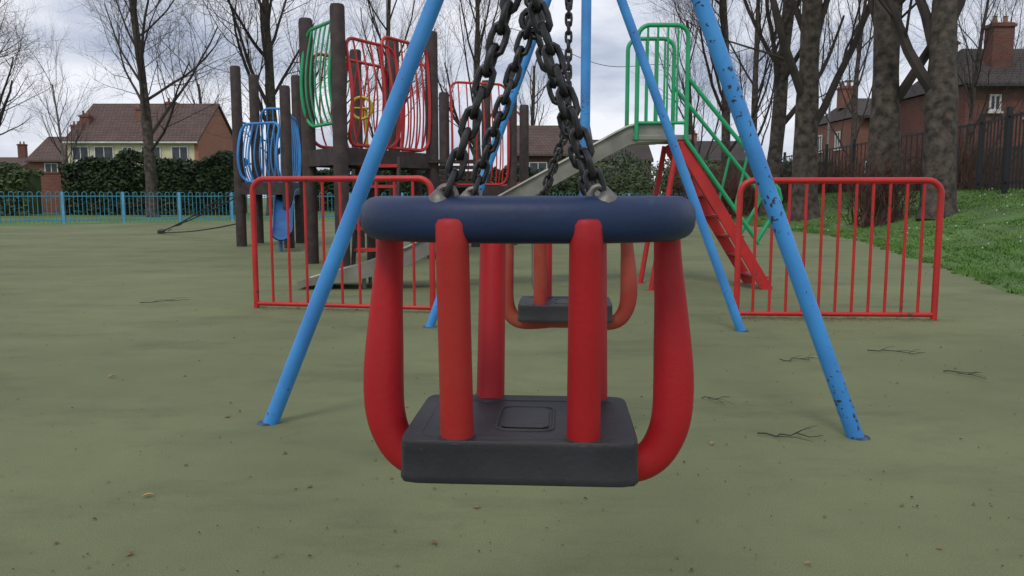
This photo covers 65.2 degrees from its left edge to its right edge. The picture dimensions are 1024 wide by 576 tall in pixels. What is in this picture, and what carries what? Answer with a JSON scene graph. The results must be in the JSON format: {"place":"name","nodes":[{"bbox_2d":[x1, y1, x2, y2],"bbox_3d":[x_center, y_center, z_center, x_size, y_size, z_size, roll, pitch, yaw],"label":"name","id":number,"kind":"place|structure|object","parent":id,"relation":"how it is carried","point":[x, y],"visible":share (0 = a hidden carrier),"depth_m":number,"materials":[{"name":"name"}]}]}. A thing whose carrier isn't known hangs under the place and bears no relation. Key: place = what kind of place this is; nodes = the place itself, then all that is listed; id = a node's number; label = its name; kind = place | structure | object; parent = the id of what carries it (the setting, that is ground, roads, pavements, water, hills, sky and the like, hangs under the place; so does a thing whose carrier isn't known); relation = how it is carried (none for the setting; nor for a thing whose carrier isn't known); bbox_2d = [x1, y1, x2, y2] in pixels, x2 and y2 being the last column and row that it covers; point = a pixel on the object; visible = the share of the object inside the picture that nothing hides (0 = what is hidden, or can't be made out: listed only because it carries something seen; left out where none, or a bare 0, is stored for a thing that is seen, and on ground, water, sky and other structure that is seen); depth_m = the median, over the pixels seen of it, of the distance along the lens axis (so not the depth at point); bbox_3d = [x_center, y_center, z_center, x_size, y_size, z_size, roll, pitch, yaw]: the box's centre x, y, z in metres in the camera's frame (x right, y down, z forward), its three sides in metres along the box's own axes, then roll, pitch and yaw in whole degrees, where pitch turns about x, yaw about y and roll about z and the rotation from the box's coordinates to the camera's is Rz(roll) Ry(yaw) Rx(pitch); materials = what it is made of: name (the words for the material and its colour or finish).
{"place":"outdoors","nodes":[
{"label":"outdoors","id":0,"kind":"place"},
{"bbox_2d":[0,198,334,225],"bbox_3d":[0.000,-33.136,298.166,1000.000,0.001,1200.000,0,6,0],"label":"ground","id":1,"kind":"structure","parent":0,"point":[129,216],"depth_m":30.87,"materials":[{"name":"green plant"}]},
{"bbox_2d":[0,141,28,168],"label":"house","id":2,"kind":"structure","parent":1,"relation":"on","point":[22,149],"depth_m":100.35,"materials":[{"name":"red brick"}]},
{"bbox_2d":[0,161,44,215],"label":"hedge","id":3,"kind":"object","parent":1,"relation":"on","point":[16,178],"visible":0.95,"depth_m":35.30,"materials":[{"name":"green plant"}]},
{"bbox_2d":[0,0,79,134],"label":"bare tree","id":4,"kind":"object","parent":1,"relation":"on","point":[5,105],"visible":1,"depth_m":35.54,"materials":[{"name":"brown plant"}]},
{"bbox_2d":[24,121,77,171],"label":"house","id":5,"kind":"structure","parent":1,"relation":"on","point":[46,157],"depth_m":71.34,"materials":[{"name":"brown tile"}]},
{"bbox_2d":[44,163,57,171],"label":"window","id":6,"kind":"structure","parent":5,"relation":"in","point":[49,167],"depth_m":71.21,"materials":[{"name":"clear glass"}]},
{"bbox_2d":[41,172,68,211],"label":"brick wall","id":7,"kind":"structure","parent":1,"relation":"on","point":[51,183],"depth_m":41.07,"materials":[{"name":"red brick"}]},
{"bbox_2d":[4,6,123,163],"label":"bare tree","id":8,"kind":"object","parent":1,"relation":"on","point":[60,138],"visible":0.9,"depth_m":45.29,"materials":[{"name":"brown plant"}]},
{"bbox_2d":[62,98,232,166],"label":"house","id":9,"kind":"structure","parent":1,"relation":"on","point":[182,139],"depth_m":62.40,"materials":[{"name":"orange brick"}]},
{"bbox_2d":[72,146,88,161],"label":"window","id":10,"kind":"structure","parent":9,"relation":"in","point":[83,153],"depth_m":61.19,"materials":[{"name":"clear glass"}]},
{"bbox_2d":[94,146,113,158],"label":"window","id":11,"kind":"structure","parent":9,"relation":"in","point":[104,151],"depth_m":61.17,"materials":[{"name":"clear glass"}]},
{"bbox_2d":[141,146,160,157],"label":"window","id":12,"kind":"structure","parent":9,"relation":"in","point":[157,150],"depth_m":61.17,"materials":[{"name":"clear glass"}]},
{"bbox_2d":[171,146,188,158],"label":"window","id":13,"kind":"structure","parent":9,"relation":"in","point":[177,152],"depth_m":61.19,"materials":[{"name":"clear glass"}]},
{"bbox_2d":[57,149,250,214],"bbox_3d":[-16.597,-4.931,37.537,8.244,3.133,2.536,0,6,0],"label":"hedge","id":14,"kind":"object","parent":1,"relation":"on","point":[120,172],"visible":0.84,"depth_m":36.66,"materials":[{"name":"green plant"}]},
{"bbox_2d":[34,0,291,216],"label":"bare tree","id":15,"kind":"object","parent":1,"relation":"on","point":[148,129],"visible":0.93,"depth_m":32.37,"materials":[{"name":"brown plant"}]},
{"bbox_2d":[147,22,245,120],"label":"bare tree","id":16,"kind":"object","parent":1,"relation":"on","point":[200,93],"visible":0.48,"depth_m":77.84,"materials":[{"name":"brown plant"}]},
{"bbox_2d":[174,0,362,215],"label":"bare tree","id":17,"kind":"object","parent":1,"relation":"on","point":[267,54],"visible":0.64,"depth_m":34.25,"materials":[{"name":"brown plant"}]},
{"bbox_2d":[317,0,414,136],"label":"bare tree","id":18,"kind":"object","parent":1,"relation":"on","point":[361,64],"visible":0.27,"depth_m":72.88,"materials":[{"name":"brown plant"}]},
{"bbox_2d":[324,0,468,138],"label":"bare tree","id":19,"kind":"object","parent":1,"relation":"on","point":[389,17],"visible":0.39,"depth_m":51.98,"materials":[{"name":"brown plant"}]},
{"bbox_2d":[294,163,562,211],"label":"hedge","id":20,"kind":"object","parent":1,"relation":"on","point":[329,187],"visible":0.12,"depth_m":45.64,"materials":[{"name":"green plant"}]},
{"bbox_2d":[393,0,523,165],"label":"bare tree","id":21,"kind":"object","parent":1,"relation":"on","point":[477,44],"visible":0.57,"depth_m":46.22,"materials":[{"name":"brown plant"}]},
{"bbox_2d":[486,2,573,124],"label":"bare tree","id":22,"kind":"object","parent":1,"relation":"on","point":[533,107],"visible":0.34,"depth_m":68.60,"materials":[{"name":"brown plant"}]},
{"bbox_2d":[517,118,592,172],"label":"house","id":23,"kind":"structure","parent":1,"relation":"on","point":[544,140],"depth_m":62.17,"materials":[{"name":"brown tile"}]},
{"bbox_2d":[529,162,546,170],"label":"window","id":24,"kind":"structure","parent":23,"relation":"in","point":[534,165],"depth_m":61.29,"materials":[{"name":"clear glass"}]},
{"bbox_2d":[537,176,575,195],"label":"shrub","id":25,"kind":"object","parent":1,"relation":"on","point":[555,189],"visible":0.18,"depth_m":35.68,"materials":[{"name":"green plant"}]},
{"bbox_2d":[559,153,666,195],"bbox_3d":[4.348,-4.605,35.432,4.722,2.900,4.392,0,6,0],"label":"shrub","id":26,"kind":"object","parent":1,"relation":"on","point":[618,182],"visible":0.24,"depth_m":34.77,"materials":[{"name":"green plant"}]},
{"bbox_2d":[593,140,653,194],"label":"house","id":27,"kind":"structure","parent":1,"relation":"on","point":[643,152],"depth_m":83.66,"materials":[{"name":"red brick"}]},
{"bbox_2d":[604,149,676,195],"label":"shrub","id":28,"kind":"object","parent":1,"relation":"on","point":[634,162],"visible":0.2,"depth_m":40.75,"materials":[{"name":"green plant"}]},
{"bbox_2d":[660,156,719,195],"bbox_3d":[8.839,-5.216,39.594,3.436,3.194,3.899,0,6,0],"label":"shrub","id":29,"kind":"object","parent":1,"relation":"on","point":[667,168],"visible":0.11,"depth_m":38.91,"materials":[{"name":"green plant"}]},
{"bbox_2d":[631,0,759,167],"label":"bare tree","id":30,"kind":"object","parent":1,"relation":"on","point":[691,126],"visible":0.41,"depth_m":50.54,"materials":[{"name":"brown plant"}]},
{"bbox_2d":[694,130,745,168],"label":"house","id":31,"kind":"structure","parent":1,"relation":"on","point":[738,153],"depth_m":86.47,"materials":[{"name":"red brick"}]},
{"bbox_2d":[827,80,852,158],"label":"street lamp","id":32,"kind":"object","parent":1,"relation":"on","point":[828,132],"visible":0.26,"depth_m":43.26,"materials":[{"name":"grey metal"}]},
{"bbox_2d":[818,82,870,189],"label":"house","id":33,"kind":"structure","parent":1,"relation":"on","point":[863,133],"depth_m":51.15,"materials":[{"name":"red brick"}]},
{"bbox_2d":[818,135,822,152],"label":"window","id":34,"kind":"structure","parent":33,"relation":"in","point":[820,137],"depth_m":54.13,"materials":[{"name":"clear glass"}]},
{"bbox_2d":[833,131,840,150],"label":"window","id":35,"kind":"structure","parent":33,"relation":"in","point":[836,143],"depth_m":51.24,"materials":[{"name":"clear glass"}]},
{"bbox_2d":[900,16,1023,157],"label":"house","id":36,"kind":"structure","parent":1,"relation":"on","point":[912,117],"depth_m":34.61,"materials":[{"name":"red brick"}]},
{"bbox_2d":[987,94,1003,113],"bbox_3d":[20.400,-7.775,33.767,0.650,0.795,0.160,0,6,0],"label":"window","id":37,"kind":"structure","parent":36,"relation":"in","point":[991,97],"depth_m":33.78,"materials":[{"name":"clear glass"}]},
{"bbox_2d":[973,0,1023,48],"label":"bare tree","id":38,"kind":"object","parent":1,"relation":"on","point":[1011,18],"visible":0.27,"depth_m":53.50,"materials":[{"name":"brown plant"}]},
{"bbox_2d":[0,220,1023,575],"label":"play surface","id":39,"kind":"object","parent":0,"point":[744,496],"visible":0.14,"depth_m":2.78,"materials":[{"name":"green rubber"}]},
{"bbox_2d":[140,297,184,302],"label":"twig","id":40,"kind":"object","parent":39,"relation":"on","point":[162,299],"visible":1,"depth_m":6.11,"materials":[{"name":"brown wood"}]},
{"bbox_2d":[157,3,528,266],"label":"climbing tower","id":41,"kind":"structure","parent":39,"relation":"on","point":[301,154],"depth_m":10.45,"materials":[{"name":"brown wood"}]},
{"bbox_2d":[250,175,435,311],"bbox_3d":[-1.199,-0.301,5.623,1.362,0.965,0.041,1,7,10],"label":"safety barrier","id":42,"kind":"object","parent":39,"relation":"on","point":[339,180],"visible":0.82,"depth_m":5.64,"materials":[{"name":"red metal"}]},
{"bbox_2d":[0,191,687,223],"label":"perimeter fence","id":43,"kind":"object","parent":39,"relation":"on","point":[122,196],"visible":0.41,"depth_m":24.27,"materials":[{"name":"blue metal"}]},
{"bbox_2d":[1,241,1015,571],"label":"leaf litter","id":44,"kind":"object","parent":39,"relation":"on","point":[635,425],"visible":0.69,"depth_m":4.64,"materials":[{"name":"brown plant"}]},
{"bbox_2d":[11,234,1023,575],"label":"dirt crumbs","id":45,"kind":"object","parent":39,"relation":"on","point":[543,490],"visible":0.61,"depth_m":2.27,"materials":[{"name":"brown soil"}]},
{"bbox_2d":[297,23,782,290],"bbox_3d":[0.223,-1.110,7.070,4.168,2.273,0.656,0,6,0],"label":"playground slide","id":46,"kind":"object","parent":39,"relation":"on","point":[644,132],"visible":0.75,"depth_m":6.83,"materials":[{"name":"metal"}]},
{"bbox_2d":[257,0,870,440],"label":"swing frame","id":47,"kind":"object","parent":39,"relation":"on","point":[755,158],"visible":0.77,"depth_m":2.66,"materials":[{"name":"blue paint"}]},
{"bbox_2d":[360,0,695,486],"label":"toddler swing","id":48,"kind":"object","parent":47,"relation":"hanging from","point":[582,433],"visible":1,"depth_m":0.94,"materials":[{"name":"red plastic"}]},
{"bbox_2d":[505,0,636,329],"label":"toddler swing","id":49,"kind":"object","parent":47,"relation":"hanging from","point":[542,307],"visible":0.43,"depth_m":2.47,"materials":[{"name":"red plastic"}]},
{"bbox_2d":[580,0,590,195],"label":"play pole","id":50,"kind":"object","parent":39,"relation":"on","point":[585,62],"visible":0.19,"depth_m":7.96,"materials":[{"name":"blue metal"}]},
{"bbox_2d":[702,396,732,403],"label":"twig","id":51,"kind":"object","parent":39,"relation":"on","point":[716,398],"visible":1,"depth_m":3.14,"materials":[{"name":"brown wood"}]},
{"bbox_2d":[757,426,822,441],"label":"twig","id":52,"kind":"object","parent":39,"relation":"on","point":[789,435],"visible":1,"depth_m":2.67,"materials":[{"name":"brown wood"}]},
{"bbox_2d":[779,354,817,360],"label":"twig","id":53,"kind":"object","parent":39,"relation":"on","point":[799,358],"visible":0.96,"depth_m":3.91,"materials":[{"name":"brown wood"}]},
{"bbox_2d":[734,177,944,319],"bbox_3d":[2.120,-0.244,5.214,1.316,0.946,0.041,0,7,3],"label":"safety barrier","id":54,"kind":"object","parent":39,"relation":"on","point":[890,181],"visible":0.94,"depth_m":5.20,"materials":[{"name":"red metal"}]},
{"bbox_2d":[867,346,924,353],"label":"twig","id":55,"kind":"object","parent":39,"relation":"on","point":[897,351],"visible":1,"depth_m":4.11,"materials":[{"name":"brown wood"}]},
{"bbox_2d":[943,370,985,378],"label":"twig","id":56,"kind":"object","parent":39,"relation":"on","point":[966,372],"visible":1,"depth_m":3.57,"materials":[{"name":"brown wood"}]},
{"bbox_2d":[0,0,1023,197],"label":"sky","id":57,"kind":"structure","parent":0,"point":[610,37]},
{"bbox_2d":[510,28,671,66],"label":"overhead wire","id":58,"kind":"object","parent":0,"point":[597,63],"visible":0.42,"depth_m":64.77,"materials":[{"name":"black paint"}]},
{"bbox_2d":[718,188,1023,295],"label":"grass bank","id":59,"kind":"structure","parent":0,"point":[991,218],"depth_m":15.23,"materials":[{"name":"green plant"}]},
{"bbox_2d":[650,160,787,219],"bbox_3d":[7.870,-3.578,28.698,4.971,2.232,5.016,-5,8,-39],"label":"twiggy shrub","id":60,"kind":"object","parent":59,"relation":"on","point":[750,205],"visible":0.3,"depth_m":28.22,"materials":[{"name":"plant"}]},
{"bbox_2d":[614,0,833,189],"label":"bare tree","id":61,"kind":"object","parent":59,"relation":"on","point":[724,106],"visible":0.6,"depth_m":31.70,"materials":[{"name":"brown plant"}]},
{"bbox_2d":[670,0,799,177],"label":"bare tree","id":62,"kind":"object","parent":59,"relation":"on","point":[755,93],"visible":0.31,"depth_m":42.76,"materials":[{"name":"brown plant"}]},
{"bbox_2d":[716,165,836,210],"bbox_3d":[10.005,-3.830,30.814,4.975,2.053,5.804,-6,9,-42],"label":"twiggy shrub","id":63,"kind":"object","parent":59,"relation":"on","point":[785,190],"visible":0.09,"depth_m":30.30,"materials":[{"name":"brown plant"}]},
{"bbox_2d":[730,162,831,190],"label":"garden fence","id":64,"kind":"object","parent":59,"relation":"on","point":[741,165],"depth_m":43.48,"materials":[{"name":"brown wood"}]},
{"bbox_2d":[662,0,931,221],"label":"bare tree","id":65,"kind":"object","parent":59,"relation":"on","point":[809,112],"visible":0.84,"depth_m":22.25,"materials":[{"name":"brown plant"}]},
{"bbox_2d":[743,0,871,215],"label":"bare tree","id":66,"kind":"object","parent":59,"relation":"on","point":[780,118],"visible":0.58,"depth_m":26.29,"materials":[{"name":"brown plant"}]},
{"bbox_2d":[780,155,845,193],"bbox_3d":[12.977,-4.746,35.757,4.654,2.544,3.057,0,6,0],"label":"shrub","id":67,"kind":"object","parent":59,"relation":"on","point":[788,169],"visible":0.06,"depth_m":35.33,"materials":[{"name":"green plant"}]},
{"bbox_2d":[784,145,866,192],"bbox_3d":[12.991,-4.598,32.889,5.227,2.511,4.721,0,6,0],"label":"twiggy shrub","id":68,"kind":"object","parent":59,"relation":"on","point":[833,175],"visible":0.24,"depth_m":32.21,"materials":[{"name":"brown plant"}]},
{"bbox_2d":[759,0,930,173],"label":"bare tree","id":69,"kind":"object","parent":59,"relation":"on","point":[854,106],"visible":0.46,"depth_m":39.47,"materials":[{"name":"brown plant"}]},
{"bbox_2d":[826,142,954,226],"bbox_3d":[8.400,-2.369,18.200,2.363,1.930,2.664,1,7,11],"label":"twiggy shrub","id":70,"kind":"object","parent":59,"relation":"on","point":[866,200],"visible":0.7,"depth_m":18.05,"materials":[{"name":"brown plant"}]},
{"bbox_2d":[860,0,928,224],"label":"bare tree","id":71,"kind":"object","parent":59,"relation":"on","point":[889,93],"visible":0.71,"depth_m":17.96,"materials":[{"name":"brown plant"}]},
{"bbox_2d":[783,106,1023,193],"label":"metal fence","id":72,"kind":"object","parent":59,"relation":"on","point":[1005,182],"visible":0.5,"depth_m":20.00,"materials":[{"name":"black metal"}]},
{"bbox_2d":[797,188,1022,247],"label":"daisies","id":73,"kind":"object","parent":59,"relation":"on","point":[955,225],"visible":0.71,"depth_m":16.05,"materials":[{"name":"white plant"}]},
{"bbox_2d":[878,0,965,218],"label":"bare tree","id":74,"kind":"object","parent":59,"relation":"on","point":[938,80],"visible":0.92,"depth_m":16.96,"materials":[{"name":"brown plant"}]},
{"bbox_2d":[899,145,1023,189],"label":"garden fence","id":75,"kind":"object","parent":59,"relation":"on","point":[903,158],"depth_m":28.62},
{"bbox_2d":[900,0,1023,189],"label":"bare tree","id":76,"kind":"object","parent":59,"relation":"on","point":[977,61],"visible":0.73,"depth_m":28.98,"materials":[{"name":"brown plant"}]},
{"bbox_2d":[900,117,1023,189],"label":"twiggy shrub","id":77,"kind":"object","parent":59,"relation":"on","point":[967,169],"visible":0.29,"depth_m":26.17,"materials":[{"name":"brown plant"}]}
]}

